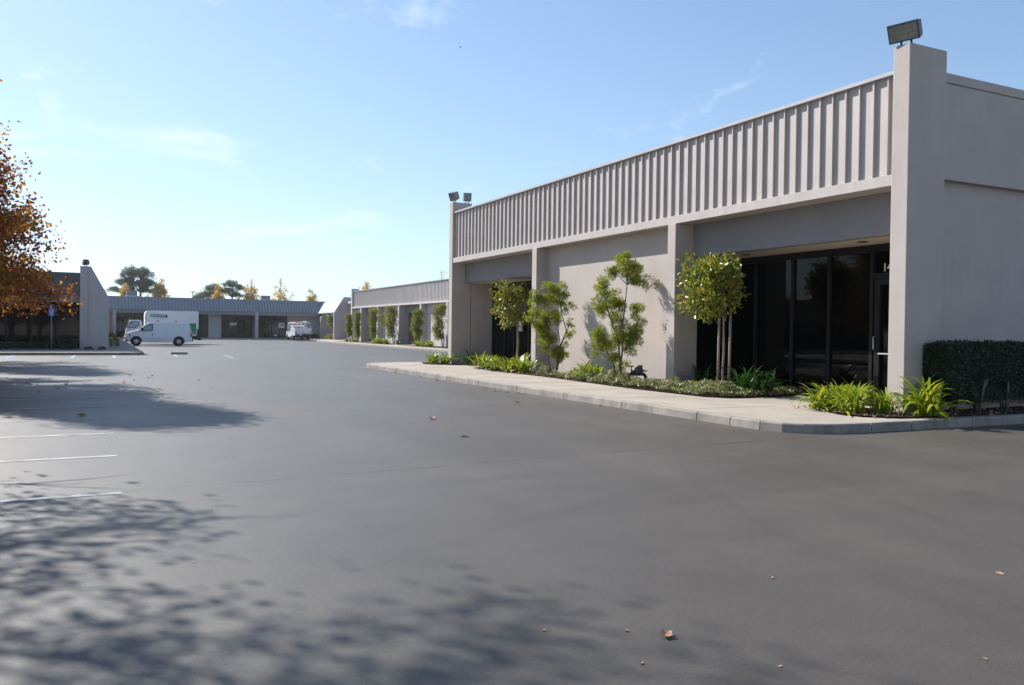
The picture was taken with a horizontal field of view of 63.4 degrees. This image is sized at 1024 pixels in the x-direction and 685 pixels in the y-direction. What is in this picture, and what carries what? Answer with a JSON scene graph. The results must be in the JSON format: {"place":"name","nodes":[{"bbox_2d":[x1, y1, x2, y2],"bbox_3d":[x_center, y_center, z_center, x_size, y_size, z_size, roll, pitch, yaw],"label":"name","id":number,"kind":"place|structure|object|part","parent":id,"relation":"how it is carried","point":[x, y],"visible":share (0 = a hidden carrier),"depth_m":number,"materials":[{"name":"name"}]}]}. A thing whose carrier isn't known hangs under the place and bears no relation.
{"place":"outdoors","nodes":[
{"label":"outdoors","id":0,"kind":"place"},
{"bbox_2d":[0,160,52,317],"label":"autumn tree","id":1,"kind":"object","parent":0,"point":[9,305],"visible":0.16,"depth_m":36.33,"materials":[{"name":"orange plant"}]},
{"bbox_2d":[0,338,139,351],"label":"sidewalk","id":2,"kind":"structure","parent":0,"point":[124,347],"depth_m":48.04,"materials":[{"name":"concrete"}]},
{"bbox_2d":[0,341,57,349],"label":"hedge","id":3,"kind":"object","parent":2,"relation":"on","point":[28,344],"visible":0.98,"depth_m":47.91,"materials":[{"name":"green plant"}]},
{"bbox_2d":[48,305,54,349],"bbox_3d":[-26.806,-0.871,48.289,0.340,2.580,0.087,0,1,-26],"label":"parking sign","id":4,"kind":"object","parent":2,"relation":"on","point":[51,312],"visible":0.82,"depth_m":48.28,"materials":[{"name":"blue metal"}]},
{"bbox_2d":[58,338,78,349],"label":"hedge","id":5,"kind":"object","parent":2,"relation":"on","point":[70,344],"visible":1,"depth_m":48.63,"materials":[{"name":"green plant"}]},
{"bbox_2d":[109,331,119,345],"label":"round bush","id":6,"kind":"object","parent":2,"relation":"on","point":[115,336],"visible":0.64,"depth_m":57.93,"materials":[{"name":"green plant"}]},
{"bbox_2d":[113,337,318,338],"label":"sidewalk","id":7,"kind":"structure","parent":0,"point":[263,338],"depth_m":110.77,"materials":[{"name":"concrete"}]},
{"bbox_2d":[310,333,319,338],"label":"round bush","id":8,"kind":"object","parent":7,"relation":"on","point":[314,336],"visible":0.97,"depth_m":113.93,"materials":[{"name":"green plant"}]},
{"bbox_2d":[304,339,447,349],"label":"back sidewalk","id":9,"kind":"structure","parent":0,"point":[330,340],"depth_m":81.71,"materials":[{"name":"concrete"}]},
{"bbox_2d":[324,334,332,338],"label":"round bush","id":10,"kind":"object","parent":9,"relation":"on","point":[327,336],"visible":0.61,"depth_m":108.40,"materials":[{"name":"green plant"}]},
{"bbox_2d":[325,314,332,327],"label":"tree","id":11,"kind":"object","parent":9,"relation":"on","point":[329,321],"visible":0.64,"depth_m":109.77,"materials":[{"name":"green plant"}]},
{"bbox_2d":[340,341,447,348],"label":"planting bed","id":12,"kind":"object","parent":9,"relation":"on","point":[406,345],"visible":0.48,"depth_m":73.71,"materials":[{"name":"brown plant"}]},
{"bbox_2d":[344,313,352,340],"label":"clipped shrub","id":13,"kind":"object","parent":12,"relation":"on","point":[348,321],"visible":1,"depth_m":92.29,"materials":[{"name":"green plant"}]},
{"bbox_2d":[352,311,362,341],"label":"clipped shrub","id":14,"kind":"object","parent":12,"relation":"on","point":[357,319],"visible":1,"depth_m":89.42,"materials":[{"name":"green plant"}]},
{"bbox_2d":[368,307,380,339],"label":"clipped shrub","id":15,"kind":"object","parent":12,"relation":"on","point":[373,330],"visible":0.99,"depth_m":83.90,"materials":[{"name":"green plant"}]},
{"bbox_2d":[373,336,384,343],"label":"strap leaf plant","id":16,"kind":"object","parent":12,"relation":"on","point":[378,341],"visible":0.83,"depth_m":80.68,"materials":[{"name":"green plant"}]},
{"bbox_2d":[378,313,389,336],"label":"tree","id":17,"kind":"object","parent":12,"relation":"on","point":[383,318],"visible":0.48,"depth_m":81.74,"materials":[{"name":"green plant"}]},
{"bbox_2d":[381,338,390,343],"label":"strap leaf plant","id":18,"kind":"object","parent":12,"relation":"on","point":[384,340],"visible":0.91,"depth_m":79.03,"materials":[{"name":"green plant"}]},
{"bbox_2d":[383,305,399,343],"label":"clipped shrub","id":19,"kind":"object","parent":12,"relation":"on","point":[390,327],"visible":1,"depth_m":78.95,"materials":[{"name":"green plant"}]},
{"bbox_2d":[409,308,425,340],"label":"clipped shrub","id":20,"kind":"object","parent":12,"relation":"on","point":[417,330],"visible":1,"depth_m":72.29,"materials":[{"name":"green plant"}]},
{"bbox_2d":[417,340,426,346],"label":"strap leaf plant","id":21,"kind":"object","parent":12,"relation":"on","point":[421,343],"visible":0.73,"depth_m":69.92,"materials":[{"name":"green plant"}]},
{"bbox_2d":[423,340,436,346],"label":"strap leaf plant","id":22,"kind":"object","parent":12,"relation":"on","point":[430,344],"visible":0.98,"depth_m":68.36,"materials":[{"name":"green plant"}]},
{"bbox_2d":[431,304,448,346],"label":"clipped shrub","id":23,"kind":"object","parent":12,"relation":"on","point":[439,333],"visible":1,"depth_m":67.74,"materials":[{"name":"green plant"}]},
{"bbox_2d":[0,339,1023,684],"bbox_3d":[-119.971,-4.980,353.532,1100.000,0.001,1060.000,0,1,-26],"label":"asphalt lot","id":24,"kind":"structure","parent":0,"point":[324,513],"depth_m":6.45,"materials":[{"name":"grey asphalt"}]},
{"bbox_2d":[0,79,85,318],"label":"autumn tree","id":25,"kind":"object","parent":24,"relation":"on","point":[12,221],"visible":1,"depth_m":23.27,"materials":[{"name":"orange plant"}]},
{"bbox_2d":[0,418,101,421],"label":"parking stripe","id":26,"kind":"object","parent":24,"relation":"on","point":[55,419],"visible":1,"depth_m":13.99,"materials":[{"name":"white paint"}]},
{"bbox_2d":[0,266,108,348],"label":"building","id":27,"kind":"structure","parent":24,"relation":"on","point":[87,324],"depth_m":50.03,"materials":[{"name":"paint"}]},
{"bbox_2d":[82,259,89,265],"bbox_3d":[-25.620,-4.787,49.867,0.349,0.416,0.358,2,1,44],"label":"floodlight","id":28,"kind":"object","parent":27,"relation":"on","point":[86,262],"visible":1,"depth_m":49.81,"materials":[{"name":"metal"}]},
{"bbox_2d":[0,406,109,409],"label":"parking stripe","id":29,"kind":"object","parent":24,"relation":"on","point":[61,407],"visible":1,"depth_m":16.04,"materials":[{"name":"white paint"}]},
{"bbox_2d":[0,433,110,437],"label":"parking stripe","id":30,"kind":"object","parent":24,"relation":"on","point":[55,435],"visible":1,"depth_m":11.96,"materials":[{"name":"white paint"}]},
{"bbox_2d":[0,455,116,461],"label":"parking stripe","id":31,"kind":"object","parent":24,"relation":"on","point":[58,458],"visible":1,"depth_m":9.91,"materials":[{"name":"white paint"}]},
{"bbox_2d":[0,492,121,501],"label":"parking stripe","id":32,"kind":"object","parent":24,"relation":"on","point":[60,497],"visible":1,"depth_m":7.68,"materials":[{"name":"white paint"}]},
{"bbox_2d":[0,338,143,354],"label":"kerb","id":33,"kind":"structure","parent":24,"relation":"on","point":[72,353],"depth_m":43.94,"materials":[{"name":"concrete"}]},
{"bbox_2d":[118,283,131,295],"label":"poplar tree","id":34,"kind":"object","parent":24,"relation":"on","point":[123,291],"visible":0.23,"depth_m":167.94,"materials":[{"name":"yellow plant"}]},
{"bbox_2d":[105,264,156,296],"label":"pine tree","id":35,"kind":"object","parent":24,"relation":"on","point":[143,283],"visible":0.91,"depth_m":172.38,"materials":[{"name":"green plant"}]},
{"bbox_2d":[125,322,192,345],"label":"cargo van","id":36,"kind":"object","parent":24,"relation":"on","point":[177,334],"visible":1,"depth_m":67.27,"materials":[{"name":"white paint"}]},
{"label":"side window","id":37,"kind":"part","parent":36,"relation":"part of","materials":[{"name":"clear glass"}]},
{"bbox_2d":[148,278,171,296],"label":"poplar tree","id":38,"kind":"object","parent":24,"relation":"on","point":[160,290],"visible":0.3,"depth_m":172.81,"materials":[{"name":"yellow plant"}]},
{"bbox_2d":[123,310,200,343],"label":"box truck","id":39,"kind":"object","parent":24,"relation":"on","point":[191,318],"visible":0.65,"depth_m":74.15,"materials":[{"name":"white metal"}]},
{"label":"side window","id":40,"kind":"part","parent":39,"relation":"part of","materials":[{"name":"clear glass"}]},
{"bbox_2d":[171,352,187,353],"bbox_3d":[-19.053,0.616,47.506,0.900,0.125,0.143,0,1,-26],"label":"wheel stop","id":41,"kind":"object","parent":24,"relation":"on","point":[179,352],"visible":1,"depth_m":47.45,"materials":[{"name":"concrete"}]},
{"bbox_2d":[121,338,286,339],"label":"kerb","id":42,"kind":"structure","parent":24,"relation":"on","point":[239,339],"depth_m":107.04,"materials":[{"name":"concrete"}]},
{"bbox_2d":[192,283,229,297],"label":"pine tree","id":43,"kind":"object","parent":24,"relation":"on","point":[206,294],"visible":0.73,"depth_m":178.74,"materials":[{"name":"green plant"}]},
{"bbox_2d":[108,296,324,337],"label":"building","id":44,"kind":"structure","parent":24,"relation":"on","point":[232,318],"depth_m":110.92,"materials":[{"name":"paint"}]},
{"bbox_2d":[125,290,138,296],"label":"air unit","id":45,"kind":"object","parent":44,"relation":"on","point":[131,292],"visible":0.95,"depth_m":106.89,"materials":[{"name":"metal"}]},
{"bbox_2d":[258,296,271,299],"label":"air unit","id":46,"kind":"object","parent":44,"relation":"on","point":[264,297],"visible":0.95,"depth_m":114.33,"materials":[{"name":"metal"}]},
{"bbox_2d":[211,284,225,298],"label":"poplar tree","id":47,"kind":"object","parent":24,"relation":"on","point":[217,293],"visible":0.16,"depth_m":176.06,"materials":[{"name":"yellow plant"}]},
{"bbox_2d":[221,279,246,298],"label":"pine tree","id":48,"kind":"object","parent":24,"relation":"on","point":[235,285],"visible":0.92,"depth_m":182.20,"materials":[{"name":"green plant"}]},
{"bbox_2d":[241,279,259,299],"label":"poplar tree","id":49,"kind":"object","parent":24,"relation":"on","point":[249,290],"visible":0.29,"depth_m":181.03,"materials":[{"name":"yellow plant"}]},
{"bbox_2d":[270,277,288,300],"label":"poplar tree","id":50,"kind":"object","parent":24,"relation":"on","point":[280,291],"visible":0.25,"depth_m":183.84,"materials":[{"name":"yellow plant"}]},
{"bbox_2d":[286,323,311,339],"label":"utility pickup","id":51,"kind":"object","parent":24,"relation":"on","point":[301,331],"visible":0.98,"depth_m":104.51,"materials":[{"name":"white paint"}]},
{"bbox_2d":[305,289,318,300],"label":"poplar tree","id":52,"kind":"object","parent":24,"relation":"on","point":[310,297],"visible":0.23,"depth_m":186.96,"materials":[{"name":"yellow plant"}]},
{"bbox_2d":[317,297,350,339],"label":"wing building","id":53,"kind":"structure","parent":24,"relation":"on","point":[337,310],"depth_m":107.38,"materials":[{"name":"paint"}]},
{"bbox_2d":[358,281,370,289],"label":"poplar tree","id":54,"kind":"object","parent":24,"relation":"on","point":[366,286],"visible":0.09,"depth_m":192.65,"materials":[{"name":"yellow plant"}]},
{"bbox_2d":[289,339,447,351],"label":"back kerb","id":55,"kind":"structure","parent":24,"relation":"on","point":[426,349],"depth_m":73.24,"materials":[{"name":"concrete"}]},
{"bbox_2d":[351,278,448,346],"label":"back building","id":56,"kind":"structure","parent":24,"relation":"on","point":[406,300],"depth_m":82.16,"materials":[{"name":"paint"}]},
{"bbox_2d":[661,629,672,636],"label":"fallen leaf","id":57,"kind":"object","parent":24,"relation":"on","point":[664,632],"visible":1,"depth_m":4.39,"materials":[{"name":"brown plant"}]},
{"bbox_2d":[366,362,1023,433],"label":"kerb","id":58,"kind":"structure","parent":24,"relation":"on","point":[834,428],"depth_m":14.88,"materials":[{"name":"concrete"}]},
{"bbox_2d":[448,42,1023,411],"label":"building","id":59,"kind":"structure","parent":24,"relation":"on","point":[869,230],"depth_m":18.87,"materials":[{"name":"paint"}]},
{"bbox_2d":[448,191,459,201],"bbox_3d":[-2.447,-6.154,35.068,0.339,0.480,0.404,1,1,36],"label":"floodlight","id":60,"kind":"object","parent":59,"relation":"on","point":[454,196],"visible":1,"depth_m":35.03,"materials":[{"name":"grey metal"}]},
{"bbox_2d":[463,193,471,202],"bbox_3d":[-1.907,-6.154,35.341,0.359,0.488,0.344,1,1,-11],"label":"floodlight","id":61,"kind":"object","parent":59,"relation":"on","point":[467,197],"visible":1,"depth_m":35.20,"materials":[{"name":"grey metal"}]},
{"bbox_2d":[872,278,889,399],"bbox_3d":[8.169,-0.043,17.572,0.162,2.670,1.190,0,1,-26],"label":"door","id":62,"kind":"structure","parent":59,"relation":"in","point":[876,345],"depth_m":18.01,"materials":[{"name":"brown metal"}]},
{"bbox_2d":[887,19,922,46],"bbox_3d":[7.301,-5.736,15.373,0.394,0.456,0.557,0,1,-43],"label":"floodlight","id":63,"kind":"object","parent":59,"relation":"on","point":[901,33],"visible":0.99,"depth_m":15.37,"materials":[{"name":"metal"}]},
{"bbox_2d":[0,0,1023,301],"label":"sky","id":64,"kind":"structure","parent":0,"point":[320,146],"materials":[{"name":"blue"}]},
{"bbox_2d":[370,362,1023,422],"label":"sidewalk","id":65,"kind":"structure","parent":0,"point":[780,408],"depth_m":18.27,"materials":[{"name":"concrete"}]},
{"bbox_2d":[489,278,530,356],"bbox_3d":[0.041,-0.723,31.203,1.640,3.437,1.709,0,1,-26],"label":"tree","id":66,"kind":"object","parent":65,"relation":"on","point":[513,293],"visible":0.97,"depth_m":31.00,"materials":[{"name":"green plant"}]},
{"bbox_2d":[474,367,802,396],"bbox_3d":[2.588,1.086,25.548,3.000,0.001,14.800,0,1,-26],"label":"planting bed","id":67,"kind":"object","parent":65,"relation":"on","point":[694,393],"visible":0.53,"depth_m":20.34,"materials":[{"name":"brown soil"}]},
{"bbox_2d":[468,351,501,367],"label":"strap leaf plant","id":68,"kind":"object","parent":67,"relation":"on","point":[482,360],"visible":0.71,"depth_m":31.14,"materials":[{"name":"green plant"}]},
{"bbox_2d":[478,355,503,370],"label":"strap leaf plant","id":69,"kind":"object","parent":67,"relation":"on","point":[495,367],"visible":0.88,"depth_m":29.68,"materials":[{"name":"green plant"}]},
{"bbox_2d":[491,357,518,371],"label":"strap leaf plant","id":70,"kind":"object","parent":67,"relation":"on","point":[507,368],"visible":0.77,"depth_m":28.57,"materials":[{"name":"green plant"}]},
{"bbox_2d":[502,352,533,371],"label":"strap leaf plant","id":71,"kind":"object","parent":67,"relation":"on","point":[517,360],"visible":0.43,"depth_m":28.60,"materials":[{"name":"green plant"}]},
{"bbox_2d":[509,355,540,372],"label":"strap leaf plant","id":72,"kind":"object","parent":67,"relation":"on","point":[522,366],"visible":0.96,"depth_m":27.95,"materials":[{"name":"green plant"}]},
{"bbox_2d":[522,280,579,370],"bbox_3d":[1.187,-0.442,26.268,1.806,3.179,1.185,1,1,17],"label":"feathery shrub","id":73,"kind":"object","parent":67,"relation":"on","point":[543,323],"visible":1,"depth_m":26.33,"materials":[{"name":"green plant"}]},
{"bbox_2d":[566,359,604,374],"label":"strap leaf plant","id":74,"kind":"object","parent":67,"relation":"on","point":[585,365],"visible":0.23,"depth_m":24.77,"materials":[{"name":"green plant"}]},
{"bbox_2d":[572,362,612,380],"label":"strap leaf plant","id":75,"kind":"object","parent":67,"relation":"on","point":[593,369],"visible":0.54,"depth_m":24.03,"materials":[{"name":"green plant"}]},
{"bbox_2d":[588,251,657,383],"bbox_3d":[3.003,-0.660,22.599,1.810,3.764,1.383,0,1,-26],"label":"feathery shrub","id":76,"kind":"object","parent":67,"relation":"on","point":[619,335],"visible":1,"depth_m":22.55,"materials":[{"name":"green plant"}]},
{"bbox_2d":[626,365,646,385],"bbox_3d":[3.339,0.883,22.120,0.679,0.554,0.280,0,1,-26],"label":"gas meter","id":77,"kind":"object","parent":67,"relation":"on","point":[638,370],"visible":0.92,"depth_m":22.02,"materials":[{"name":"metal"}]},
{"bbox_2d":[537,363,752,397],"bbox_3d":[2.974,0.947,22.699,1.226,0.474,9.350,0,1,-26],"label":"ground cover","id":78,"kind":"object","parent":67,"relation":"on","point":[699,387],"visible":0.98,"depth_m":20.73,"materials":[{"name":"green plant"}]},
{"bbox_2d":[679,364,719,381],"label":"strap leaf plant","id":79,"kind":"object","parent":67,"relation":"on","point":[706,375],"visible":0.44,"depth_m":21.07,"materials":[{"name":"green plant"}]},
{"bbox_2d":[673,249,750,385],"bbox_3d":[4.747,-0.510,19.899,1.556,3.493,1.828,0,1,-45],"label":"tree","id":80,"kind":"object","parent":67,"relation":"on","point":[720,276],"visible":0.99,"depth_m":19.75,"materials":[{"name":"green plant"}]},
{"bbox_2d":[724,365,785,393],"bbox_3d":[5.521,0.840,19.573,1.624,0.761,1.598,1,1,-7],"label":"strap leaf plant","id":81,"kind":"object","parent":67,"relation":"on","point":[744,380],"visible":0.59,"depth_m":19.35,"materials":[{"name":"green plant"}]},
{"bbox_2d":[738,366,783,395],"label":"strap leaf plant","id":82,"kind":"object","parent":67,"relation":"on","point":[762,386],"visible":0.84,"depth_m":19.17,"materials":[{"name":"green plant"}]},
{"bbox_2d":[748,385,804,396],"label":"ground cover","id":83,"kind":"object","parent":67,"relation":"on","point":[789,389],"visible":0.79,"depth_m":19.47,"materials":[{"name":"green plant"}]},
{"bbox_2d":[482,367,1023,416],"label":"leaf litter","id":84,"kind":"object","parent":65,"relation":"on","point":[838,409],"visible":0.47,"depth_m":15.61,"materials":[{"name":"brown plant"}]},
{"bbox_2d":[808,404,1023,416],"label":"planting bed","id":85,"kind":"object","parent":65,"relation":"on","point":[994,409],"visible":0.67,"depth_m":15.45,"materials":[{"name":"brown soil"}]},
{"bbox_2d":[791,383,838,410],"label":"strap leaf plant","id":86,"kind":"object","parent":85,"relation":"on","point":[819,397],"visible":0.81,"depth_m":15.80,"materials":[{"name":"green plant"}]},
{"bbox_2d":[803,382,846,406],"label":"strap leaf plant","id":87,"kind":"object","parent":85,"relation":"on","point":[819,387],"visible":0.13,"depth_m":16.34,"materials":[{"name":"green plant"}]},
{"bbox_2d":[809,376,880,410],"bbox_3d":[6.320,0.944,15.791,1.299,0.682,1.321,1,1,9],"label":"strap leaf plant","id":88,"kind":"object","parent":85,"relation":"on","point":[845,389],"visible":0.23,"depth_m":15.77,"materials":[{"name":"green plant"}]},
{"bbox_2d":[821,381,881,415],"bbox_3d":[6.196,0.982,15.218,1.284,0.620,1.161,0,1,-37],"label":"strap leaf plant","id":89,"kind":"object","parent":85,"relation":"on","point":[848,405],"visible":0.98,"depth_m":15.16,"materials":[{"name":"green plant"}]},
{"bbox_2d":[859,384,908,414],"bbox_3d":[6.811,1.038,15.182,1.088,0.525,0.984,1,1,5],"label":"strap leaf plant","id":90,"kind":"object","parent":85,"relation":"on","point":[886,402],"visible":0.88,"depth_m":15.10,"materials":[{"name":"green plant"}]},
{"bbox_2d":[871,373,977,418],"bbox_3d":[7.416,0.906,14.891,1.572,0.812,1.866,1,1,-1],"label":"strap leaf plant","id":91,"kind":"object","parent":85,"relation":"on","point":[928,400],"visible":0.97,"depth_m":14.76,"materials":[{"name":"green plant"}]},
{"bbox_2d":[922,338,1023,412],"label":"clipped hedge","id":92,"kind":"object","parent":85,"relation":"on","point":[934,362],"visible":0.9,"depth_m":15.52,"materials":[{"name":"green plant"}]},
{"label":"planting bed","id":93,"kind":"structure","parent":0,"visible":0},
{"bbox_2d":[421,350,440,362],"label":"strap leaf plant","id":94,"kind":"object","parent":93,"relation":"on","point":[431,357],"visible":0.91,"depth_m":34.86,"materials":[{"name":"green plant"}]},
{"bbox_2d":[430,353,456,363],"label":"strap leaf plant","id":95,"kind":"object","parent":93,"relation":"on","point":[445,358],"visible":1,"depth_m":34.59,"materials":[{"name":"green plant"}]},
{"bbox_2d":[457,348,479,364],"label":"strap leaf plant","id":96,"kind":"object","parent":93,"relation":"on","point":[470,354],"visible":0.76,"depth_m":34.22,"materials":[{"name":"green plant"}]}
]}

